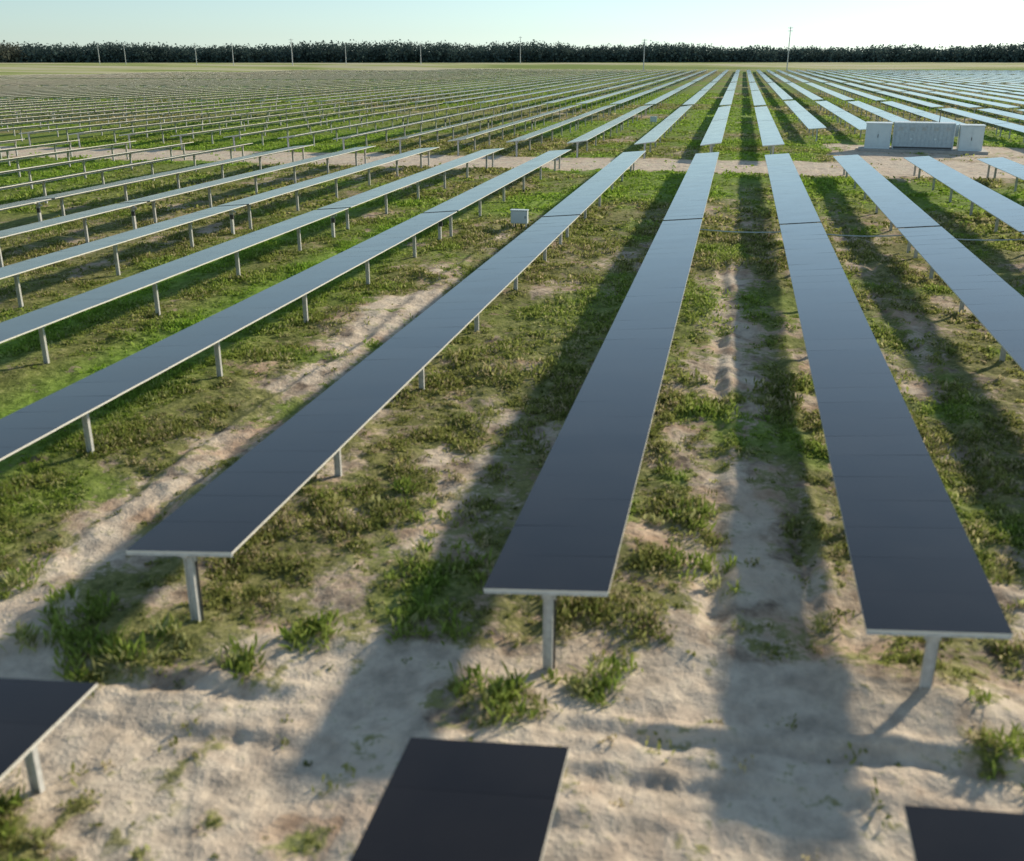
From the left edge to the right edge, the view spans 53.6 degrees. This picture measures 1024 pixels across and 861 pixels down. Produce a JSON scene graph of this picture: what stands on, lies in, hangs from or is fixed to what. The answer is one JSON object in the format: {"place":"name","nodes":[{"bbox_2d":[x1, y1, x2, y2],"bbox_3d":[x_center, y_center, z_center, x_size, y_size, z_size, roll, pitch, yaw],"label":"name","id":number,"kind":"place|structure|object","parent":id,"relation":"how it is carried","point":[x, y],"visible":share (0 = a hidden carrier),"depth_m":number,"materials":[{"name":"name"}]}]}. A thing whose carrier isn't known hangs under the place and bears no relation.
{"place":"outdoors","nodes":[
{"label":"outdoors","id":0,"kind":"place"},
{"bbox_2d":[0,61,1023,860],"bbox_3d":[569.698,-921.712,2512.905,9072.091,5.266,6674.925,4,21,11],"label":"ground","id":1,"kind":"structure","parent":0,"point":[370,703],"depth_m":19.72,"materials":[{"name":"beige sand"}]},
{"bbox_2d":[0,139,22,158],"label":"solar panel row","id":2,"kind":"object","parent":1,"relation":"on","point":[9,141],"visible":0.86,"depth_m":102.92,"materials":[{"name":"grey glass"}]},
{"bbox_2d":[0,99,40,108],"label":"solar panel row","id":3,"kind":"object","parent":1,"relation":"on","point":[4,102],"visible":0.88,"depth_m":194.25,"materials":[{"name":"grey glass"}]},
{"bbox_2d":[0,99,70,110],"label":"solar panel row","id":4,"kind":"object","parent":1,"relation":"on","point":[9,104],"visible":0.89,"depth_m":189.09,"materials":[{"name":"grey glass"}]},
{"bbox_2d":[0,140,76,165],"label":"solar panel row","id":5,"kind":"object","parent":1,"relation":"on","point":[34,146],"visible":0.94,"depth_m":97.75,"materials":[{"name":"grey glass"}]},
{"bbox_2d":[0,100,96,111],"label":"solar panel row","id":6,"kind":"object","parent":1,"relation":"on","point":[86,101],"visible":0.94,"depth_m":183.23,"materials":[{"name":"grey glass"}]},
{"bbox_2d":[0,678,97,793],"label":"solar panel row","id":7,"kind":"object","parent":1,"relation":"on","point":[33,713],"visible":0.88,"depth_m":13.38,"materials":[{"name":"black glass"}]},
{"bbox_2d":[0,100,126,117],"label":"solar panel row","id":8,"kind":"object","parent":1,"relation":"on","point":[94,103],"visible":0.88,"depth_m":177.06,"materials":[{"name":"grey glass"}]},
{"bbox_2d":[0,141,133,176],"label":"solar panel row","id":9,"kind":"object","parent":1,"relation":"on","point":[17,159],"visible":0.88,"depth_m":92.59,"materials":[{"name":"grey glass"}]},
{"bbox_2d":[0,100,157,121],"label":"solar panel row","id":10,"kind":"object","parent":1,"relation":"on","point":[53,109],"visible":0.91,"depth_m":171.05,"materials":[{"name":"grey glass"}]},
{"bbox_2d":[0,100,188,126],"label":"solar panel row","id":11,"kind":"object","parent":1,"relation":"on","point":[87,109],"visible":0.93,"depth_m":163.70,"materials":[{"name":"grey glass"}]},
{"bbox_2d":[0,142,191,188],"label":"solar panel row","id":12,"kind":"object","parent":1,"relation":"on","point":[29,169],"visible":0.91,"depth_m":85.20,"materials":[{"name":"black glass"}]},
{"bbox_2d":[0,101,216,131],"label":"solar panel row","id":13,"kind":"object","parent":1,"relation":"on","point":[88,113],"visible":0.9,"depth_m":157.53,"materials":[{"name":"grey glass"}]},
{"bbox_2d":[0,101,247,135],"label":"solar panel row","id":14,"kind":"object","parent":1,"relation":"on","point":[78,118],"visible":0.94,"depth_m":151.05,"materials":[{"name":"grey glass"}]},
{"bbox_2d":[0,143,251,202],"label":"solar panel row","id":15,"kind":"object","parent":1,"relation":"on","point":[102,171],"visible":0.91,"depth_m":78.31,"materials":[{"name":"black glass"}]},
{"bbox_2d":[0,101,280,140],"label":"solar panel row","id":16,"kind":"object","parent":1,"relation":"on","point":[89,121],"visible":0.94,"depth_m":143.42,"materials":[{"name":"grey glass"}]},
{"bbox_2d":[0,145,310,221],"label":"solar panel row","id":17,"kind":"object","parent":1,"relation":"on","point":[62,195],"visible":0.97,"depth_m":69.87,"materials":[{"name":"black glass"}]},
{"bbox_2d":[19,102,309,145],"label":"solar panel row","id":18,"kind":"object","parent":1,"relation":"on","point":[115,123],"visible":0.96,"depth_m":138.11,"materials":[{"name":"grey glass"}]},
{"bbox_2d":[0,146,373,266],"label":"solar panel row","id":19,"kind":"object","parent":1,"relation":"on","point":[84,215],"visible":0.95,"depth_m":61.97,"materials":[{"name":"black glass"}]},
{"bbox_2d":[68,102,342,147],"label":"solar panel row","id":20,"kind":"object","parent":1,"relation":"on","point":[122,128],"visible":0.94,"depth_m":136.88,"materials":[{"name":"grey glass"}]},
{"bbox_2d":[0,147,438,307],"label":"solar panel row","id":21,"kind":"object","parent":1,"relation":"on","point":[15,270],"visible":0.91,"depth_m":53.41,"materials":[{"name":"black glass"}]},
{"bbox_2d":[119,102,375,148],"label":"solar panel row","id":22,"kind":"object","parent":1,"relation":"on","point":[192,126],"visible":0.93,"depth_m":135.31,"materials":[{"name":"grey glass"}]},
{"bbox_2d":[0,148,503,363],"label":"solar panel row","id":23,"kind":"object","parent":1,"relation":"on","point":[40,319],"visible":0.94,"depth_m":42.74,"materials":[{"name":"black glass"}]},
{"bbox_2d":[0,149,570,460],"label":"solar panel row","id":24,"kind":"object","parent":1,"relation":"on","point":[24,427],"visible":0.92,"depth_m":31.81,"materials":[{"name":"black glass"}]},
{"bbox_2d":[171,103,406,149],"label":"solar panel row","id":25,"kind":"object","parent":1,"relation":"on","point":[239,127],"visible":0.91,"depth_m":135.22,"materials":[{"name":"grey glass"}]},
{"bbox_2d":[224,103,440,150],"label":"solar panel row","id":26,"kind":"object","parent":1,"relation":"on","point":[287,128],"visible":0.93,"depth_m":134.00,"materials":[{"name":"grey glass"}]},
{"bbox_2d":[278,103,475,151],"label":"solar panel row","id":27,"kind":"object","parent":1,"relation":"on","point":[342,127],"visible":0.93,"depth_m":131.33,"materials":[{"name":"grey glass"}]},
{"bbox_2d":[126,151,644,621],"bbox_3d":[2.626,-10.636,54.948,2.057,2.164,80.597,4,21,11],"label":"solar panel row","id":28,"kind":"object","parent":1,"relation":"on","point":[232,509],"visible":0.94,"depth_m":24.19,"materials":[{"name":"black glass"}]},
{"bbox_2d":[333,104,507,149],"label":"solar panel row","id":29,"kind":"object","parent":1,"relation":"on","point":[390,128],"visible":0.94,"depth_m":131.78,"materials":[{"name":"grey glass"}]},
{"bbox_2d":[351,737,568,860],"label":"solar panel row","id":30,"kind":"object","parent":1,"relation":"on","point":[450,800],"visible":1,"depth_m":11.69,"materials":[{"name":"black glass"}]},
{"bbox_2d":[390,104,543,153],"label":"solar panel row","id":31,"kind":"object","parent":1,"relation":"on","point":[441,128],"visible":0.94,"depth_m":129.33,"materials":[{"name":"grey glass"}]},
{"bbox_2d":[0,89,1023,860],"bbox_3d":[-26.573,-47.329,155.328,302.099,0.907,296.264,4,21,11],"label":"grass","id":32,"kind":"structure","parent":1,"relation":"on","point":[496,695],"depth_m":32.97,"materials":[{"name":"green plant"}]},
{"bbox_2d":[0,39,1023,62],"bbox_3d":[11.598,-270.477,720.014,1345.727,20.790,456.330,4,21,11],"label":"distant treeline","id":33,"kind":"object","parent":1,"relation":"on","point":[302,52],"visible":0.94,"depth_m":838.58,"materials":[{"name":"green plant"}]},
{"bbox_2d":[0,85,1023,114],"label":"distant solar panel rows","id":34,"kind":"object","parent":1,"relation":"on","point":[12,92],"visible":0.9,"depth_m":225.77,"materials":[{"name":"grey glass"}]},
{"bbox_2d":[0,78,1023,98],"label":"distant solar panel rows","id":35,"kind":"object","parent":1,"relation":"on","point":[145,82],"visible":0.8,"depth_m":307.04,"materials":[{"name":"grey glass"}]},
{"bbox_2d":[0,74,1023,87],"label":"distant solar panel rows","id":36,"kind":"object","parent":1,"relation":"on","point":[227,77],"visible":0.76,"depth_m":392.85,"materials":[{"name":"grey glass"}]},
{"bbox_2d":[448,104,580,155],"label":"solar panel row","id":37,"kind":"object","parent":1,"relation":"on","point":[474,135],"visible":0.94,"depth_m":129.89,"materials":[{"name":"grey glass"}]},
{"bbox_2d":[510,209,528,229],"bbox_3d":[0.448,-12.441,60.701,1.060,1.600,0.460,4,21,11],"label":"electrical cabinet","id":38,"kind":"object","parent":1,"relation":"on","point":[519,216],"visible":0.81,"depth_m":60.42,"materials":[{"name":"grey metal"}]},
{"bbox_2d":[519,36,521,63],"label":"utility pole","id":39,"kind":"object","parent":1,"relation":"on","point":[520,37],"visible":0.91,"depth_m":747.94,"materials":[{"name":"metal"}]},
{"bbox_2d":[98,72,1023,81],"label":"distant solar panel rows","id":40,"kind":"object","parent":1,"relation":"on","point":[675,77],"visible":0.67,"depth_m":469.42,"materials":[{"name":"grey glass"}]},
{"bbox_2d":[506,104,616,156],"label":"solar panel row","id":41,"kind":"object","parent":1,"relation":"on","point":[542,131],"visible":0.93,"depth_m":125.62,"materials":[{"name":"grey glass"}]},
{"bbox_2d":[483,152,718,669],"bbox_3d":[8.982,-10.164,53.670,2.056,2.165,80.597,4,21,11],"label":"solar panel row","id":42,"kind":"object","parent":1,"relation":"on","point":[565,537],"visible":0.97,"depth_m":22.29,"materials":[{"name":"black glass"}]},
{"bbox_2d":[567,105,651,157],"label":"solar panel row","id":43,"kind":"object","parent":1,"relation":"on","point":[586,137],"visible":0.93,"depth_m":124.78,"materials":[{"name":"grey glass"}]},
{"bbox_2d":[253,70,1023,76],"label":"distant solar panel rows","id":44,"kind":"object","parent":1,"relation":"on","point":[625,72],"visible":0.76,"depth_m":544.61,"materials":[{"name":"grey glass"}]},
{"bbox_2d":[642,39,644,70],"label":"utility pole","id":45,"kind":"object","parent":1,"relation":"on","point":[644,53],"visible":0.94,"depth_m":655.36,"materials":[{"name":"metal"}]},
{"bbox_2d":[650,116,656,123],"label":"electrical cabinet","id":46,"kind":"object","parent":1,"relation":"on","point":[653,118],"visible":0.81,"depth_m":153.04,"materials":[{"name":"grey metal"}]},
{"bbox_2d":[634,105,691,158],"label":"solar panel row","id":47,"kind":"object","parent":1,"relation":"on","point":[657,131],"visible":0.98,"depth_m":121.67,"materials":[{"name":"blue glass"}]},
{"bbox_2d":[700,106,730,152],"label":"solar panel row","id":48,"kind":"object","parent":1,"relation":"on","point":[714,134],"visible":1,"depth_m":119.48,"materials":[{"name":"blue glass"}]},
{"bbox_2d":[427,68,1023,74],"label":"distant solar panel rows","id":49,"kind":"object","parent":1,"relation":"on","point":[641,71],"visible":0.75,"depth_m":602.44,"materials":[{"name":"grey glass"}]},
{"bbox_2d":[754,106,783,153],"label":"solar panel row","id":50,"kind":"object","parent":1,"relation":"on","point":[771,137],"visible":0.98,"depth_m":118.27,"materials":[{"name":"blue glass"}]},
{"bbox_2d":[786,27,792,69],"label":"utility pole","id":51,"kind":"object","parent":1,"relation":"on","point":[788,48],"visible":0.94,"depth_m":654.97,"materials":[{"name":"metal"}]},
{"bbox_2d":[784,100,826,140],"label":"solar panel row","id":52,"kind":"object","parent":1,"relation":"on","point":[806,118],"visible":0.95,"depth_m":143.38,"materials":[{"name":"blue glass"}]},
{"bbox_2d":[815,101,866,137],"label":"solar panel row","id":53,"kind":"object","parent":1,"relation":"on","point":[855,121],"visible":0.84,"depth_m":147.45,"materials":[{"name":"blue glass"}]},
{"bbox_2d":[700,229,1023,240],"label":"trunk cable","id":54,"kind":"object","parent":1,"relation":"on","point":[865,236],"visible":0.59,"depth_m":53.45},
{"bbox_2d":[848,101,908,122],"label":"solar panel row","id":55,"kind":"object","parent":1,"relation":"on","point":[881,113],"visible":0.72,"depth_m":157.87,"materials":[{"name":"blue glass"}]},
{"bbox_2d":[765,153,1012,689],"bbox_3d":[14.848,-9.727,52.490,2.057,2.164,80.597,4,21,11],"label":"solar panel row","id":56,"kind":"object","parent":1,"relation":"on","point":[917,568],"visible":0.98,"depth_m":20.82,"materials":[{"name":"black glass"}]},
{"bbox_2d":[858,109,987,154],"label":"inverter station","id":57,"kind":"object","parent":1,"relation":"on","point":[920,137],"visible":0.99,"depth_m":108.44,"materials":[{"name":"metal"}]},
{"bbox_2d":[881,101,964,126],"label":"solar panel row","id":58,"kind":"object","parent":1,"relation":"on","point":[928,115],"visible":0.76,"depth_m":155.44,"materials":[{"name":"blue glass"}]},
{"bbox_2d":[833,155,1023,370],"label":"solar panel row","id":59,"kind":"object","parent":1,"relation":"on","point":[992,301],"visible":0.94,"depth_m":42.29,"materials":[{"name":"blue glass"}]},
{"bbox_2d":[903,156,1023,234],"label":"solar panel row","id":60,"kind":"object","parent":1,"relation":"on","point":[1007,211],"visible":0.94,"depth_m":64.73,"materials":[{"name":"black glass"}]},
{"bbox_2d":[904,805,1023,860],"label":"solar panel row","id":61,"kind":"object","parent":1,"relation":"on","point":[942,834],"visible":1,"depth_m":11.28,"materials":[{"name":"black glass"}]},
{"bbox_2d":[939,108,1023,142],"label":"solar panel row","id":62,"kind":"object","parent":1,"relation":"on","point":[1009,125],"visible":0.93,"depth_m":136.46,"materials":[{"name":"black glass"}]},
{"bbox_2d":[977,157,1023,191],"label":"solar panel row","id":63,"kind":"object","parent":1,"relation":"on","point":[1013,168],"visible":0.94,"depth_m":79.92,"materials":[{"name":"black glass"}]},
{"bbox_2d":[977,108,1023,124],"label":"solar panel row","id":64,"kind":"object","parent":1,"relation":"on","point":[1008,114],"visible":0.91,"depth_m":152.23,"materials":[{"name":"black glass"}]},
{"bbox_2d":[0,0,1023,51],"label":"sky","id":65,"kind":"structure","parent":0,"point":[844,24],"materials":[{"name":"white"}]}
]}

